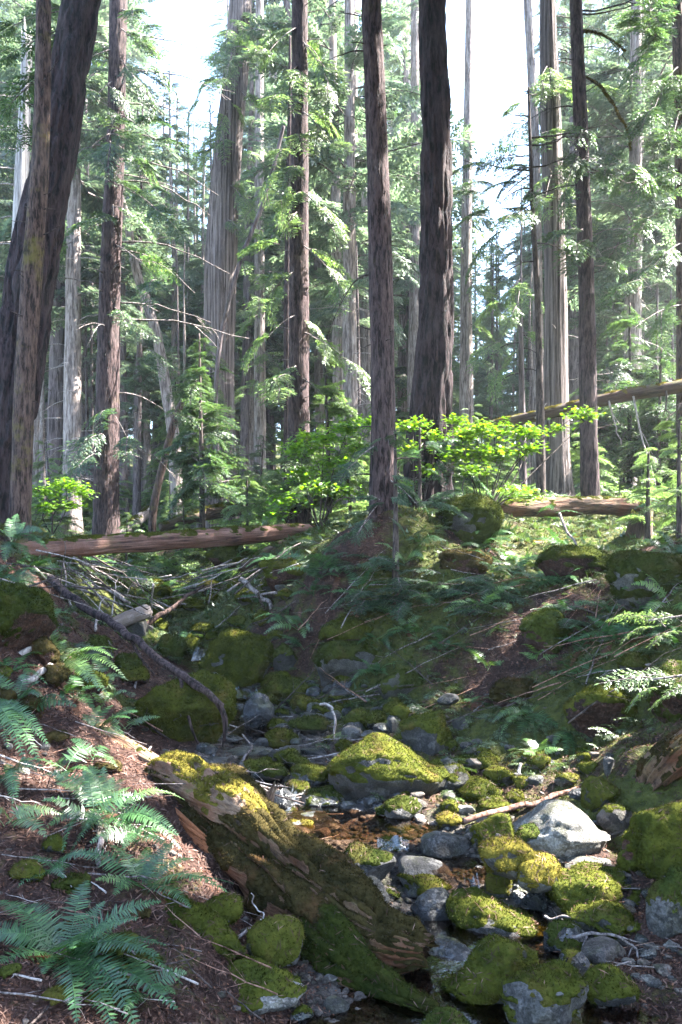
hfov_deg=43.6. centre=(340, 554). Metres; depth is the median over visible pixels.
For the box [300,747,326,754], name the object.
stone
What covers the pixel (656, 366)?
conifer tree
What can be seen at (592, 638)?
fallen branch
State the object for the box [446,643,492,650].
fallen branch
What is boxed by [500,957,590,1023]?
stone
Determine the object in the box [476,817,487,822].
stone
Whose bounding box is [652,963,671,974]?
pebble
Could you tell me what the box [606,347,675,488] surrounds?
conifer sapling
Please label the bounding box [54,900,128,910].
fallen branch
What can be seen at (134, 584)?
fallen branch
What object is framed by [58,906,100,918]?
fallen branch
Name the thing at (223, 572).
fallen branch
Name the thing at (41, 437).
conifer tree
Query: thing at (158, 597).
stone
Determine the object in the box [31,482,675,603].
undergrowth
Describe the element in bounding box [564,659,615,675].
fallen branch
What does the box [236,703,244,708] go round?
cobble
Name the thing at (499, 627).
fallen branch
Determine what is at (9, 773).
sword fern
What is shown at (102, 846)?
fallen branch
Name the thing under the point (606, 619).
fallen branch
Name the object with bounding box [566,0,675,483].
conifer tree
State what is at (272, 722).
stone
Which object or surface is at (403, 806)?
stone
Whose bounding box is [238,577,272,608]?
fallen branch
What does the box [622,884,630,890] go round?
cobble
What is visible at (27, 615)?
mossy hummock
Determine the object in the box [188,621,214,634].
stone
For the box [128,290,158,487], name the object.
conifer tree
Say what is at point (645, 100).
conifer tree
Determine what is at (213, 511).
fallen log
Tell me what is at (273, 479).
conifer sapling
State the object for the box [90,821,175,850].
sword fern
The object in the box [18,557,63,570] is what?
sword fern
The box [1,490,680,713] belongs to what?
ground cover
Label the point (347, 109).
conifer tree
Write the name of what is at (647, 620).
hemlock branch
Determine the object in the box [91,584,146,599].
fallen branch
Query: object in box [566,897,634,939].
stone
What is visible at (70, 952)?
fallen branch
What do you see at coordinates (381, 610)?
sword fern
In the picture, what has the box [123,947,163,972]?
moss cushion
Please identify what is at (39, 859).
fallen branch
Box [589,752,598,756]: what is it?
stone
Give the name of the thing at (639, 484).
conifer sapling
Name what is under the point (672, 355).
conifer tree
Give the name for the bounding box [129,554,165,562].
sword fern
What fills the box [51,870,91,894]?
moss cushion
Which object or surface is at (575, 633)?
fallen branch
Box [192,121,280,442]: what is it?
conifer tree
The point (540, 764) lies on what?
stone
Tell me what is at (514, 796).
stone
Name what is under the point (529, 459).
conifer tree
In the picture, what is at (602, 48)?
conifer tree
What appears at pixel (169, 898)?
fallen branch
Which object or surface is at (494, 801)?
stone
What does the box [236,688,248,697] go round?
cobble
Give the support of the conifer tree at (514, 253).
on the ground at (554, 711)
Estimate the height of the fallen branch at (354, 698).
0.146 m
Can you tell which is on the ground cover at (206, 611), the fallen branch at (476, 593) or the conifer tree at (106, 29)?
the fallen branch at (476, 593)
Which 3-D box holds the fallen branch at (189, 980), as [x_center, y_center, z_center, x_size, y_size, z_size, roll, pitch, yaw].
[-0.844,1.702,3.574,0.592,0.072,0.112,0,0,36]
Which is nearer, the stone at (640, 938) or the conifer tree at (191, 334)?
the stone at (640, 938)
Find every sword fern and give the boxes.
[0,514,47,560]
[0,556,36,583]
[0,651,46,683]
[0,674,45,703]
[0,693,76,712]
[0,698,48,771]
[0,756,37,804]
[0,802,61,836]
[0,880,182,1023]
[8,670,43,700]
[10,567,45,586]
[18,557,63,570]
[18,849,93,886]
[19,745,98,782]
[24,630,125,694]
[42,765,134,834]
[42,796,113,851]
[46,775,143,834]
[54,608,70,616]
[55,675,103,716]
[60,842,233,906]
[65,737,117,766]
[70,787,183,850]
[82,705,136,739]
[86,553,124,568]
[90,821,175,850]
[91,689,126,705]
[92,659,128,680]
[104,565,146,580]
[111,711,158,732]
[122,957,185,1010]
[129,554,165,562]
[139,558,191,574]
[147,579,181,595]
[178,630,196,637]
[189,567,231,593]
[239,543,266,555]
[242,594,272,606]
[246,546,300,566]
[254,607,301,622]
[264,607,312,637]
[277,553,337,581]
[279,634,320,649]
[287,580,329,596]
[303,553,352,610]
[323,566,384,617]
[348,662,387,674]
[350,659,395,682]
[358,629,405,649]
[366,593,408,628]
[369,603,402,617]
[374,624,446,641]
[375,542,424,563]
[388,614,421,640]
[406,533,445,543]
[410,585,468,606]
[425,627,466,652]
[444,585,513,611]
[452,547,485,561]
[461,535,501,561]
[462,693,487,710]
[465,648,502,668]
[475,529,513,546]
[487,555,541,577]
[492,704,557,742]
[493,548,526,565]
[495,534,515,544]
[500,581,521,593]
[505,550,537,563]
[511,571,558,587]
[515,504,575,522]
[520,644,557,659]
[523,738,562,768]
[530,527,591,544]
[534,568,579,590]
[543,599,588,634]
[552,658,606,678]
[552,727,576,754]
[557,634,599,666]
[561,625,600,642]
[577,597,621,612]
[577,618,642,670]
[586,616,634,641]
[601,643,636,657]
[612,619,669,648]
[616,483,640,490]
[617,627,666,647]
[621,545,663,551]
[631,574,681,620]
[634,498,675,511]
[636,595,657,608]
[637,479,676,494]
[638,532,681,549]
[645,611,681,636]
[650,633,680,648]
[651,531,681,552]
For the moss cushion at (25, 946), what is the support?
on the ground at (554, 711)
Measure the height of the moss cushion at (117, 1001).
0.098 m
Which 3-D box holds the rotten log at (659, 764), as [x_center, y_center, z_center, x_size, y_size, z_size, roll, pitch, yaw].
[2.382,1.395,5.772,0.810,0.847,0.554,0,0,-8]
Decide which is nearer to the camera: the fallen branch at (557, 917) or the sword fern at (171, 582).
the fallen branch at (557, 917)
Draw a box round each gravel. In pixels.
[0,559,664,1023]
[175,623,301,808]
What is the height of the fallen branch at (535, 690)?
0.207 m
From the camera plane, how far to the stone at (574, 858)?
5.26 m
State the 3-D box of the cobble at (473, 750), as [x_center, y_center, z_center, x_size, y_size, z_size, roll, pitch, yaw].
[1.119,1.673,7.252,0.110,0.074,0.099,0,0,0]
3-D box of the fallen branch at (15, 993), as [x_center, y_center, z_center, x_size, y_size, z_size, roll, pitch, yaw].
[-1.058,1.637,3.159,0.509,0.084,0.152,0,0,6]
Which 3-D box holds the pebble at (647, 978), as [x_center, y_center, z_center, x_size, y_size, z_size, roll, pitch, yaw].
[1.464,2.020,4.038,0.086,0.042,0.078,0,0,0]
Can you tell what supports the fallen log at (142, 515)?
on the ground at (554, 711)
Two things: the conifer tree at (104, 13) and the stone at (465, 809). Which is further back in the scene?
the conifer tree at (104, 13)
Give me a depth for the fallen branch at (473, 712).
7.89 m
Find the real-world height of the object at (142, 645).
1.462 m
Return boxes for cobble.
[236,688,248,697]
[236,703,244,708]
[251,773,261,777]
[254,737,268,745]
[268,750,279,759]
[285,806,295,812]
[290,738,301,744]
[306,686,320,697]
[311,703,324,714]
[322,684,332,693]
[322,735,333,743]
[324,710,341,719]
[324,974,337,981]
[339,801,355,807]
[339,805,353,808]
[342,707,351,714]
[351,804,366,810]
[372,723,390,733]
[372,802,382,810]
[387,715,400,720]
[460,742,472,749]
[466,747,476,754]
[471,738,481,743]
[499,782,509,786]
[504,744,514,749]
[533,750,547,755]
[546,735,560,742]
[554,779,568,786]
[556,857,565,865]
[575,747,587,752]
[576,751,591,762]
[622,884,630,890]
[624,876,631,883]
[625,921,640,934]
[632,889,640,894]
[636,870,643,876]
[641,888,648,897]
[643,942,654,948]
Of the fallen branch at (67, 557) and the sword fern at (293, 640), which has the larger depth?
the fallen branch at (67, 557)
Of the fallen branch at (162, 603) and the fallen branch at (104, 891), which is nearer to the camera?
the fallen branch at (104, 891)
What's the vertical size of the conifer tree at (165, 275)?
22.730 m
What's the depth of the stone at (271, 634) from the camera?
10.59 m
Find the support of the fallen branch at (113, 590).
on the ground at (554, 711)
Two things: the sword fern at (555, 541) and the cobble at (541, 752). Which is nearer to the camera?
the cobble at (541, 752)
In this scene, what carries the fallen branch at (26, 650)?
on the mossy hummock at (27, 615)
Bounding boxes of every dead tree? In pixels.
[0,17,32,244]
[148,395,185,554]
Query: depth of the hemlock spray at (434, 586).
9.83 m
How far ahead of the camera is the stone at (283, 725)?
8.45 m
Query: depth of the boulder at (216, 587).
14.70 m
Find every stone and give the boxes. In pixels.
[4,743,12,749]
[6,858,46,882]
[19,768,29,774]
[39,743,50,750]
[40,832,66,853]
[81,634,114,666]
[113,651,142,669]
[126,620,146,636]
[143,578,164,591]
[146,595,163,605]
[146,624,152,631]
[152,605,173,619]
[153,617,169,629]
[156,633,187,660]
[159,750,185,756]
[160,598,181,608]
[182,632,192,639]
[186,637,202,652]
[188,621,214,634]
[196,742,217,754]
[202,756,227,763]
[202,889,243,927]
[204,629,217,640]
[205,593,218,601]
[220,735,242,741]
[226,575,243,588]
[226,614,245,627]
[234,588,253,605]
[243,693,273,727]
[243,757,273,774]
[245,912,305,967]
[251,611,268,626]
[253,688,265,693]
[256,761,290,779]
[259,749,269,754]
[260,670,291,685]
[261,579,271,595]
[262,759,273,764]
[264,727,301,746]
[265,692,281,705]
[266,717,286,728]
[267,629,282,641]
[271,642,297,670]
[272,747,299,763]
[273,723,292,728]
[274,707,289,717]
[274,788,292,810]
[275,584,285,590]
[275,588,291,600]
[276,789,296,799]
[279,745,301,754]
[281,750,310,765]
[285,777,310,793]
[287,713,331,732]
[288,694,323,713]
[289,817,313,824]
[290,762,328,787]
[290,1000,299,1009]
[291,1004,314,1020]
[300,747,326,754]
[301,712,325,717]
[301,785,343,806]
[306,702,318,712]
[317,702,329,713]
[323,996,349,1013]
[327,694,347,704]
[328,687,350,698]
[331,704,345,713]
[332,675,351,682]
[332,679,352,689]
[334,738,353,752]
[341,725,361,738]
[342,722,362,731]
[343,706,369,724]
[344,840,395,879]
[357,795,382,808]
[359,714,379,729]
[361,730,375,737]
[363,709,388,729]
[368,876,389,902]
[375,793,421,818]
[376,834,402,851]
[382,700,406,712]
[385,884,400,899]
[387,717,398,732]
[388,696,401,701]
[389,703,413,719]
[389,793,401,798]
[393,732,409,745]
[396,872,453,897]
[398,855,448,876]
[410,792,424,798]
[410,887,449,923]
[417,798,427,809]
[419,1003,470,1023]
[420,830,470,858]
[427,756,445,765]
[428,937,470,960]
[434,810,461,827]
[437,693,458,704]
[439,798,458,812]
[441,758,457,765]
[442,762,468,790]
[442,792,454,799]
[444,739,459,751]
[451,717,467,730]
[452,752,477,766]
[455,774,502,803]
[458,805,475,814]
[464,758,481,769]
[464,832,471,842]
[469,812,514,846]
[476,746,491,752]
[476,749,497,757]
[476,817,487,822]
[477,755,497,769]
[477,833,536,879]
[478,793,519,813]
[482,763,515,783]
[482,872,512,898]
[488,787,504,795]
[500,898,517,906]
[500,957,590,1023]
[505,789,524,803]
[510,889,524,903]
[512,774,529,788]
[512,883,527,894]
[514,821,539,842]
[515,850,562,892]
[519,751,531,760]
[521,892,546,912]
[527,775,543,784]
[528,754,550,769]
[541,918,586,953]
[553,906,563,914]
[555,771,579,786]
[558,947,592,975]
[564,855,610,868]
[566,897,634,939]
[568,788,580,799]
[570,859,626,885]
[576,761,598,773]
[579,775,620,811]
[581,936,626,964]
[583,962,640,1006]
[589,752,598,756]
[596,800,632,838]
[603,756,613,775]
[616,650,652,673]
[621,898,634,906]
[622,904,636,914]
[625,893,640,906]
[634,933,647,942]
[639,949,656,959]
[644,864,681,938]
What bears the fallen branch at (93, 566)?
on the ground at (554, 711)
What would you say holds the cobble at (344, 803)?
on the ground at (554, 711)
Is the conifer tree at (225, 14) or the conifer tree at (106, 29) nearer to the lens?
the conifer tree at (106, 29)
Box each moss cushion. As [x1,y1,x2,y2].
[0,665,12,683]
[0,961,21,978]
[14,936,32,948]
[41,982,78,1004]
[44,729,69,744]
[50,920,75,934]
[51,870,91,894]
[75,669,109,694]
[83,983,116,1006]
[90,928,137,956]
[94,759,122,773]
[103,985,137,1006]
[116,665,150,684]
[116,964,143,981]
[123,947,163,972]
[130,906,151,918]
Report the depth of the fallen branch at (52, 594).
8.74 m
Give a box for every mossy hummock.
[0,580,59,650]
[0,688,17,703]
[17,695,45,719]
[30,636,60,665]
[40,661,70,687]
[205,545,251,571]
[258,557,309,590]
[318,614,373,641]
[438,547,493,575]
[488,676,535,707]
[518,607,573,654]
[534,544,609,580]
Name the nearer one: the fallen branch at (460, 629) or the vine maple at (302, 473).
the fallen branch at (460, 629)
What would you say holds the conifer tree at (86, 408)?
on the ground at (554, 711)
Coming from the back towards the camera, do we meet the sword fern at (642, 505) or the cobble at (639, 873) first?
the sword fern at (642, 505)
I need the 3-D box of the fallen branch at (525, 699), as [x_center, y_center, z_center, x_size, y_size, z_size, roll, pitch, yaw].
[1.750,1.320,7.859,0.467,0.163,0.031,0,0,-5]
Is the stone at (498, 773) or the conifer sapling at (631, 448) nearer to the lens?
the stone at (498, 773)
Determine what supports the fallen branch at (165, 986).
on the ground at (554, 711)
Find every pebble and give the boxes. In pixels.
[414,814,424,817]
[415,817,426,822]
[621,957,635,964]
[630,973,639,977]
[637,958,650,965]
[640,949,656,957]
[640,974,654,983]
[645,978,661,987]
[652,945,661,949]
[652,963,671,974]
[661,971,670,976]
[663,940,679,948]
[663,953,672,959]
[673,988,681,994]
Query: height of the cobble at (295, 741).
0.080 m
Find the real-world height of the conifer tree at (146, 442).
18.427 m
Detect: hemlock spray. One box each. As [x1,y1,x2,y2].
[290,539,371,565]
[330,585,434,614]
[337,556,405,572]
[352,595,451,620]
[384,567,497,600]
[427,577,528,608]
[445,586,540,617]
[446,553,508,572]
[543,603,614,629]
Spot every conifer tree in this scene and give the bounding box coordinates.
[0,0,25,265]
[0,0,100,300]
[0,0,181,534]
[0,0,184,515]
[0,2,34,286]
[0,7,56,467]
[0,7,100,494]
[0,9,30,288]
[2,285,62,467]
[33,378,47,516]
[44,16,133,462]
[44,165,130,509]
[44,347,62,471]
[54,0,186,514]
[81,27,165,342]
[81,117,142,463]
[82,99,170,500]
[83,1,175,488]
[83,285,93,514]
[84,276,92,505]
[87,0,191,297]
[87,113,197,506]
[89,0,195,293]
[93,279,98,468]
[95,101,189,530]
[127,91,193,472]
[127,193,151,494]
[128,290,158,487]
[129,63,203,445]
[129,121,208,448]
[130,87,204,472]
[141,165,186,486]
[152,404,157,486]
[153,415,156,483]
[164,139,196,369]
[170,118,239,424]
[171,0,317,517]
[173,110,201,249]
[176,250,179,425]
[178,6,284,503]
[179,135,208,281]
[179,136,206,444]
[180,0,280,443]
[181,95,241,418]
[182,106,270,486]
[182,132,210,445]
[182,245,185,424]
[185,247,188,325]
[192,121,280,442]
[193,0,282,474]
[195,0,360,464]
[198,0,310,469]
[232,0,477,503]
[234,112,283,471]
[236,6,397,511]
[239,7,313,431]
[240,185,313,436]
[255,0,420,503]
[267,0,478,492]
[272,0,398,488]
[273,18,312,468]
[309,41,325,455]
[309,43,397,428]
[309,58,406,430]
[309,348,323,419]
[310,11,398,418]
[330,0,496,474]
[356,241,367,504]
[358,0,460,394]
[384,1,459,433]
[392,0,485,284]
[395,98,483,418]
[395,293,459,437]
[452,86,606,497]
[452,254,476,440]
[452,263,459,414]
[453,234,502,461]
[453,268,494,444]
[457,230,482,395]
[459,251,518,486]
[472,232,523,490]
[473,227,528,468]
[473,229,516,410]
[473,253,499,436]
[476,242,508,371]
[477,267,495,445]
[484,253,491,490]
[486,0,645,492]
[493,203,543,476]
[493,204,543,400]
[495,0,623,411]
[498,222,519,390]
[498,239,524,474]
[502,1,567,316]
[504,55,605,410]
[504,229,532,460]
[506,265,516,482]
[509,237,531,411]
[510,2,645,412]
[518,393,531,488]
[527,262,531,483]
[534,0,675,490]
[541,0,615,300]
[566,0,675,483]
[584,12,603,307]
[585,0,620,186]
[588,119,622,443]
[589,2,675,418]
[591,0,675,477]
[593,0,675,424]
[593,1,658,368]
[593,26,619,63]
[595,7,675,372]
[596,33,644,379]
[596,40,670,373]
[600,21,675,381]
[606,300,608,385]
[609,242,614,435]
[650,248,663,488]
[669,262,674,418]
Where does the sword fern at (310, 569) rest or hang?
on the ground at (554, 711)
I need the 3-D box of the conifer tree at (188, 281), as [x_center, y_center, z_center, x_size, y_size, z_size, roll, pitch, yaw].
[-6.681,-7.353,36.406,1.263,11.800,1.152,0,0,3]
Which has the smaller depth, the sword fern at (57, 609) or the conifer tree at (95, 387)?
the sword fern at (57, 609)
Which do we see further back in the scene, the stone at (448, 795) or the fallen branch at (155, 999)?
the stone at (448, 795)
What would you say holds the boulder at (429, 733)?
on the ground at (554, 711)
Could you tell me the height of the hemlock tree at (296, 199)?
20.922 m
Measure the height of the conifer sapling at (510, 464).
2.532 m
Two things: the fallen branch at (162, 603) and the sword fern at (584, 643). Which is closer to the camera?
the sword fern at (584, 643)
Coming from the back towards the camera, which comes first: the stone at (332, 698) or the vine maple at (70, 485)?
the vine maple at (70, 485)
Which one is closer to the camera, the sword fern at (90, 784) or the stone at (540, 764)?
the sword fern at (90, 784)
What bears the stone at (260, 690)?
on the ground at (554, 711)
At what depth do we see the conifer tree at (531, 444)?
26.05 m
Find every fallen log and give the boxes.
[18,522,314,556]
[113,604,152,626]
[120,505,149,533]
[158,502,243,530]
[238,530,307,573]
[471,378,681,497]
[500,495,661,517]
[533,536,579,543]
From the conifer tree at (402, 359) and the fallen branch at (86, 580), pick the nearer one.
the fallen branch at (86, 580)
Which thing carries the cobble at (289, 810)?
in the gravel at (188, 661)
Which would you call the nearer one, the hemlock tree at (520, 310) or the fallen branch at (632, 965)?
the fallen branch at (632, 965)
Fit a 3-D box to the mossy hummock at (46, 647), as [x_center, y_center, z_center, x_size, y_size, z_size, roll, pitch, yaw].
[-2.478,0.818,7.140,0.291,0.314,0.240,0,0,0]
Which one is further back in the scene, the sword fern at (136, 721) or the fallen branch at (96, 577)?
the fallen branch at (96, 577)
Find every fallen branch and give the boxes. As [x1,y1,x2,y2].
[0,578,101,612]
[0,754,54,773]
[0,762,43,775]
[0,795,40,804]
[0,897,67,912]
[0,981,119,1020]
[2,854,83,867]
[6,563,109,575]
[11,973,41,981]
[12,788,74,794]
[18,646,30,655]
[21,663,52,682]
[26,722,75,736]
[27,570,74,586]
[30,975,81,1023]
[35,571,86,583]
[36,549,108,566]
[40,585,106,589]
[43,950,101,954]
[44,795,143,806]
[46,575,98,592]
[46,812,103,836]
[50,738,98,753]
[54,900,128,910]
[56,953,136,977]
[57,560,129,571]
[58,565,130,604]
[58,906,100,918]
[60,541,65,596]
[61,758,110,762]
[63,563,76,613]
[63,571,112,589]
[65,561,108,607]
[68,585,152,616]
[70,817,150,826]
[72,556,128,589]
[72,715,130,743]
[72,991,127,1014]
[75,721,144,743]
[77,566,147,610]
[78,809,114,867]
[79,562,124,603]
[81,563,138,587]
[86,570,123,597]
[87,811,103,866]
[88,872,160,880]
[89,570,147,580]
[90,597,104,631]
[90,939,198,984]
[91,556,162,601]
[91,560,150,567]
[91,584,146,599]
[91,882,106,893]
[92,563,160,574]
[110,982,200,997]
[111,579,121,615]
[111,703,162,731]
[115,754,152,768]
[115,783,185,784]
[125,575,145,597]
[137,997,174,1007]
[140,940,201,951]
[143,885,200,937]
[143,886,188,907]
[146,584,204,624]
[146,595,175,610]
[149,599,164,610]
[151,583,161,609]
[155,956,199,968]
[156,587,225,599]
[159,940,212,988]
[165,567,218,579]
[169,926,270,967]
[170,559,231,586]
[173,572,230,592]
[174,949,277,994]
[184,890,262,919]
[188,562,235,580]
[190,569,235,579]
[195,556,259,585]
[199,565,257,591]
[202,558,246,571]
[208,574,212,603]
[212,572,238,597]
[212,606,239,630]
[212,744,265,747]
[216,984,264,1022]
[226,543,299,591]
[234,548,285,594]
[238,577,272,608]
[238,591,277,601]
[238,734,252,764]
[238,919,260,937]
[239,554,310,574]
[246,599,298,629]
[251,893,264,918]
[255,590,264,611]
[257,781,290,787]
[258,755,336,755]
[269,526,356,569]
[275,794,303,803]
[277,667,318,708]
[297,600,325,629]
[300,734,361,740]
[307,684,413,701]
[308,693,378,705]
[309,752,339,760]
[318,667,360,699]
[319,703,336,738]
[320,667,366,701]
[325,547,388,613]
[328,602,414,638]
[341,566,391,627]
[366,644,471,691]
[369,583,448,584]
[369,631,437,664]
[376,581,462,584]
[382,641,432,685]
[427,547,483,559]
[432,584,524,609]
[439,606,495,643]
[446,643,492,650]
[447,701,508,722]
[464,618,521,628]
[470,594,574,635]
[471,623,520,631]
[488,640,517,649]
[493,577,539,583]
[498,681,560,702]
[506,690,550,706]
[517,763,521,773]
[524,579,595,598]
[532,631,667,687]
[538,672,587,699]
[539,592,597,613]
[540,606,619,653]
[544,630,637,654]
[544,915,570,920]
[558,512,576,544]
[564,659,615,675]
[567,647,681,723]
[572,931,652,958]
[576,630,603,684]
[576,663,650,680]
[581,635,626,653]
[593,601,616,638]
[594,590,611,620]
[605,961,653,969]
[614,625,680,656]
[653,581,681,611]
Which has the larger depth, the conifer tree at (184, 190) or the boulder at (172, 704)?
the conifer tree at (184, 190)
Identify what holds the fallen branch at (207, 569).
on the ground at (554, 711)
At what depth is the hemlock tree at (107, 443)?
16.76 m
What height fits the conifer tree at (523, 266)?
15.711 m
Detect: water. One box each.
[286,805,438,841]
[286,907,666,1023]
[423,854,486,882]
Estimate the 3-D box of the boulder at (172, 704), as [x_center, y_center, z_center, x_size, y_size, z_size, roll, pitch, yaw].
[-1.374,1.445,7.804,0.848,0.769,0.886,0,0,28]
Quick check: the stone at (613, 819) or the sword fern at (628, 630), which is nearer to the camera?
the stone at (613, 819)
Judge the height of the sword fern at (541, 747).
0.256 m
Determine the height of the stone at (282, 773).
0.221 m
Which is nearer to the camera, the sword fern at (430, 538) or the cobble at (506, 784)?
the cobble at (506, 784)
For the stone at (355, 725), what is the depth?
8.30 m
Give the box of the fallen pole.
[462,785,580,823]
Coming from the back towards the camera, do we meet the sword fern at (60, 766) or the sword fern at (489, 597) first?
the sword fern at (489, 597)
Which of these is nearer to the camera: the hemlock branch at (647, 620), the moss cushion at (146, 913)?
the moss cushion at (146, 913)
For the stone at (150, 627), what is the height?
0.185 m
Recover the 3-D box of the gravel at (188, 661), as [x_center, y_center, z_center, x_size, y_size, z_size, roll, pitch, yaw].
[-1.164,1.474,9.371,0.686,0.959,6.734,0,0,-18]
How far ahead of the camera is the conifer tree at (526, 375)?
48.73 m
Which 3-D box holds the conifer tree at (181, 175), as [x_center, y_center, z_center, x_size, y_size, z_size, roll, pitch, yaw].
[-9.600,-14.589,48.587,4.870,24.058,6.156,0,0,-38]
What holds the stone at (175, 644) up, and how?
on the ground at (554, 711)
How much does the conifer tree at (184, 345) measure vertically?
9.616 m
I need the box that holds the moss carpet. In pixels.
[1,494,681,1010]
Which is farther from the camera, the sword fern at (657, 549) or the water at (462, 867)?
the sword fern at (657, 549)
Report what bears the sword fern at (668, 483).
on the ground at (554, 711)
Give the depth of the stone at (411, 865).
5.29 m
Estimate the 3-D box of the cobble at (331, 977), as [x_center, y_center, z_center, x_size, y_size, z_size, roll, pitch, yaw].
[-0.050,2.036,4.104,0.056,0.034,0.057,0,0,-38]
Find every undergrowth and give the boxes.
[0,497,681,802]
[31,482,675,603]
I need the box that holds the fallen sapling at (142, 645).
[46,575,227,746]
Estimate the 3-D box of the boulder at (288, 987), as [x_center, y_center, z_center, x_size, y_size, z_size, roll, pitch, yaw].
[-0.380,1.973,3.930,0.409,0.203,0.405,0,0,41]
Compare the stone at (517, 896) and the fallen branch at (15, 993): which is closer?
the fallen branch at (15, 993)
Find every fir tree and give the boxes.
[0,0,100,523]
[397,0,493,505]
[597,0,681,487]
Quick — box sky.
[0,0,644,442]
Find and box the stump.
[625,504,653,539]
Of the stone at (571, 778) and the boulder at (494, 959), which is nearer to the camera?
the boulder at (494, 959)
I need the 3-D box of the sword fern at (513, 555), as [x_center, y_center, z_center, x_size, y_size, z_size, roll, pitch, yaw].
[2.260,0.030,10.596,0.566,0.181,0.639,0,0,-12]
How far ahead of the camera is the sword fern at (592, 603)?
8.55 m
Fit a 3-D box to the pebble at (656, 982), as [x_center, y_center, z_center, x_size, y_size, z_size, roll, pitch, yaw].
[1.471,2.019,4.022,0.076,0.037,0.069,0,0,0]
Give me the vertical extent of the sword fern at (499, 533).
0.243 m
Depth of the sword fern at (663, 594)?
7.85 m
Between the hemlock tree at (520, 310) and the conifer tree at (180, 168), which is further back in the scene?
the conifer tree at (180, 168)
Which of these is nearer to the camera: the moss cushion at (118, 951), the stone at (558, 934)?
the moss cushion at (118, 951)
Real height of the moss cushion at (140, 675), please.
0.250 m
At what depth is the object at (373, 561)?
10.21 m
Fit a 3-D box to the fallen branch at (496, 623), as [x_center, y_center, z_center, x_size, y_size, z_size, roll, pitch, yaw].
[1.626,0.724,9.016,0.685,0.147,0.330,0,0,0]
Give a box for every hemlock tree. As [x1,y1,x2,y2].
[6,0,65,547]
[57,0,249,575]
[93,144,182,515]
[214,125,284,526]
[236,0,370,523]
[283,35,291,518]
[308,0,388,313]
[321,0,469,556]
[448,0,527,461]
[464,184,543,487]
[508,0,681,496]
[509,0,543,483]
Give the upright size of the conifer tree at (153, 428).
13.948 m
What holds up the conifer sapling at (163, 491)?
on the ground at (554, 711)
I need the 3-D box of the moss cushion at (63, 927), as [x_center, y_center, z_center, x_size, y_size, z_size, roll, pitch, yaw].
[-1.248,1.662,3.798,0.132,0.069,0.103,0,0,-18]
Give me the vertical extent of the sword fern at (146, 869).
0.289 m
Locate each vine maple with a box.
[32,476,96,533]
[255,411,395,527]
[395,414,456,506]
[434,406,605,505]
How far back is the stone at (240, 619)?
11.52 m
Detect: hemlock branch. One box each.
[595,668,681,712]
[605,609,681,648]
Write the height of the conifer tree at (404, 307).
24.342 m
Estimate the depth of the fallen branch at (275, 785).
6.74 m
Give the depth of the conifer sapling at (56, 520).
21.65 m
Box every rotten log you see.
[81,717,158,763]
[144,749,439,1013]
[634,727,681,790]
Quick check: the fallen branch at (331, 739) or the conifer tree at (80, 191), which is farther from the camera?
the conifer tree at (80, 191)
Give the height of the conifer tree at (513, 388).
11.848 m
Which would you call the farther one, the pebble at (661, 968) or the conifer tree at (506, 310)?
the conifer tree at (506, 310)
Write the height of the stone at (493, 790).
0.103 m
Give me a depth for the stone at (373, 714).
8.42 m
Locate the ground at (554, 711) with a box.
[0,443,681,1023]
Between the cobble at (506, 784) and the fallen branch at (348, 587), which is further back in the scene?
the fallen branch at (348, 587)
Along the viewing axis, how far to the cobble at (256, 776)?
7.09 m
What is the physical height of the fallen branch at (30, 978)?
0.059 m
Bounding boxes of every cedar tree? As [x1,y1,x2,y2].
[183,0,291,527]
[234,0,314,503]
[384,0,455,423]
[500,0,621,496]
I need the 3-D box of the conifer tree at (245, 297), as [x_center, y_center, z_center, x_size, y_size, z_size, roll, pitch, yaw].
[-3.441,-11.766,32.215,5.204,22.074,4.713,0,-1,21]
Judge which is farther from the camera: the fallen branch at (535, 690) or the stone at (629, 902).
the fallen branch at (535, 690)
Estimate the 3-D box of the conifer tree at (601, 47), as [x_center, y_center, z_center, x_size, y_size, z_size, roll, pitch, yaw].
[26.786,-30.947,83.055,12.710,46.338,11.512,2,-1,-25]
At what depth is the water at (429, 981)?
3.92 m
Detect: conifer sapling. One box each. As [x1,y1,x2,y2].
[31,440,91,537]
[40,446,92,521]
[86,455,132,520]
[100,513,165,580]
[131,461,166,525]
[140,403,198,526]
[142,370,196,530]
[147,333,280,555]
[156,480,188,530]
[157,319,250,526]
[166,505,205,569]
[214,475,278,551]
[237,435,276,516]
[241,470,271,519]
[252,359,369,525]
[252,406,335,514]
[295,380,369,518]
[331,392,403,497]
[351,430,413,585]
[357,424,405,502]
[364,393,456,491]
[401,409,483,481]
[404,428,466,509]
[451,410,480,496]
[454,404,516,495]
[456,435,520,494]
[461,436,518,490]
[510,455,533,485]
[532,302,675,490]
[570,415,610,490]
[570,433,618,494]
[599,442,626,490]
[602,424,675,489]
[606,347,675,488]
[616,447,675,541]
[639,414,681,538]
[644,363,675,487]
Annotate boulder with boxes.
[130,669,238,743]
[147,585,172,598]
[160,891,254,963]
[181,597,207,610]
[196,579,222,596]
[197,626,273,686]
[227,745,271,755]
[227,954,306,1015]
[261,674,309,699]
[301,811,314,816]
[313,639,376,686]
[326,731,449,800]
[376,668,423,700]
[398,709,452,755]
[435,492,505,546]
[440,932,539,1004]
[445,885,547,936]
[512,799,610,858]
[544,866,622,914]
[562,681,637,738]
[605,549,681,610]
[615,799,681,879]
[646,658,681,723]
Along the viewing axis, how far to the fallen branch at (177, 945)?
3.89 m

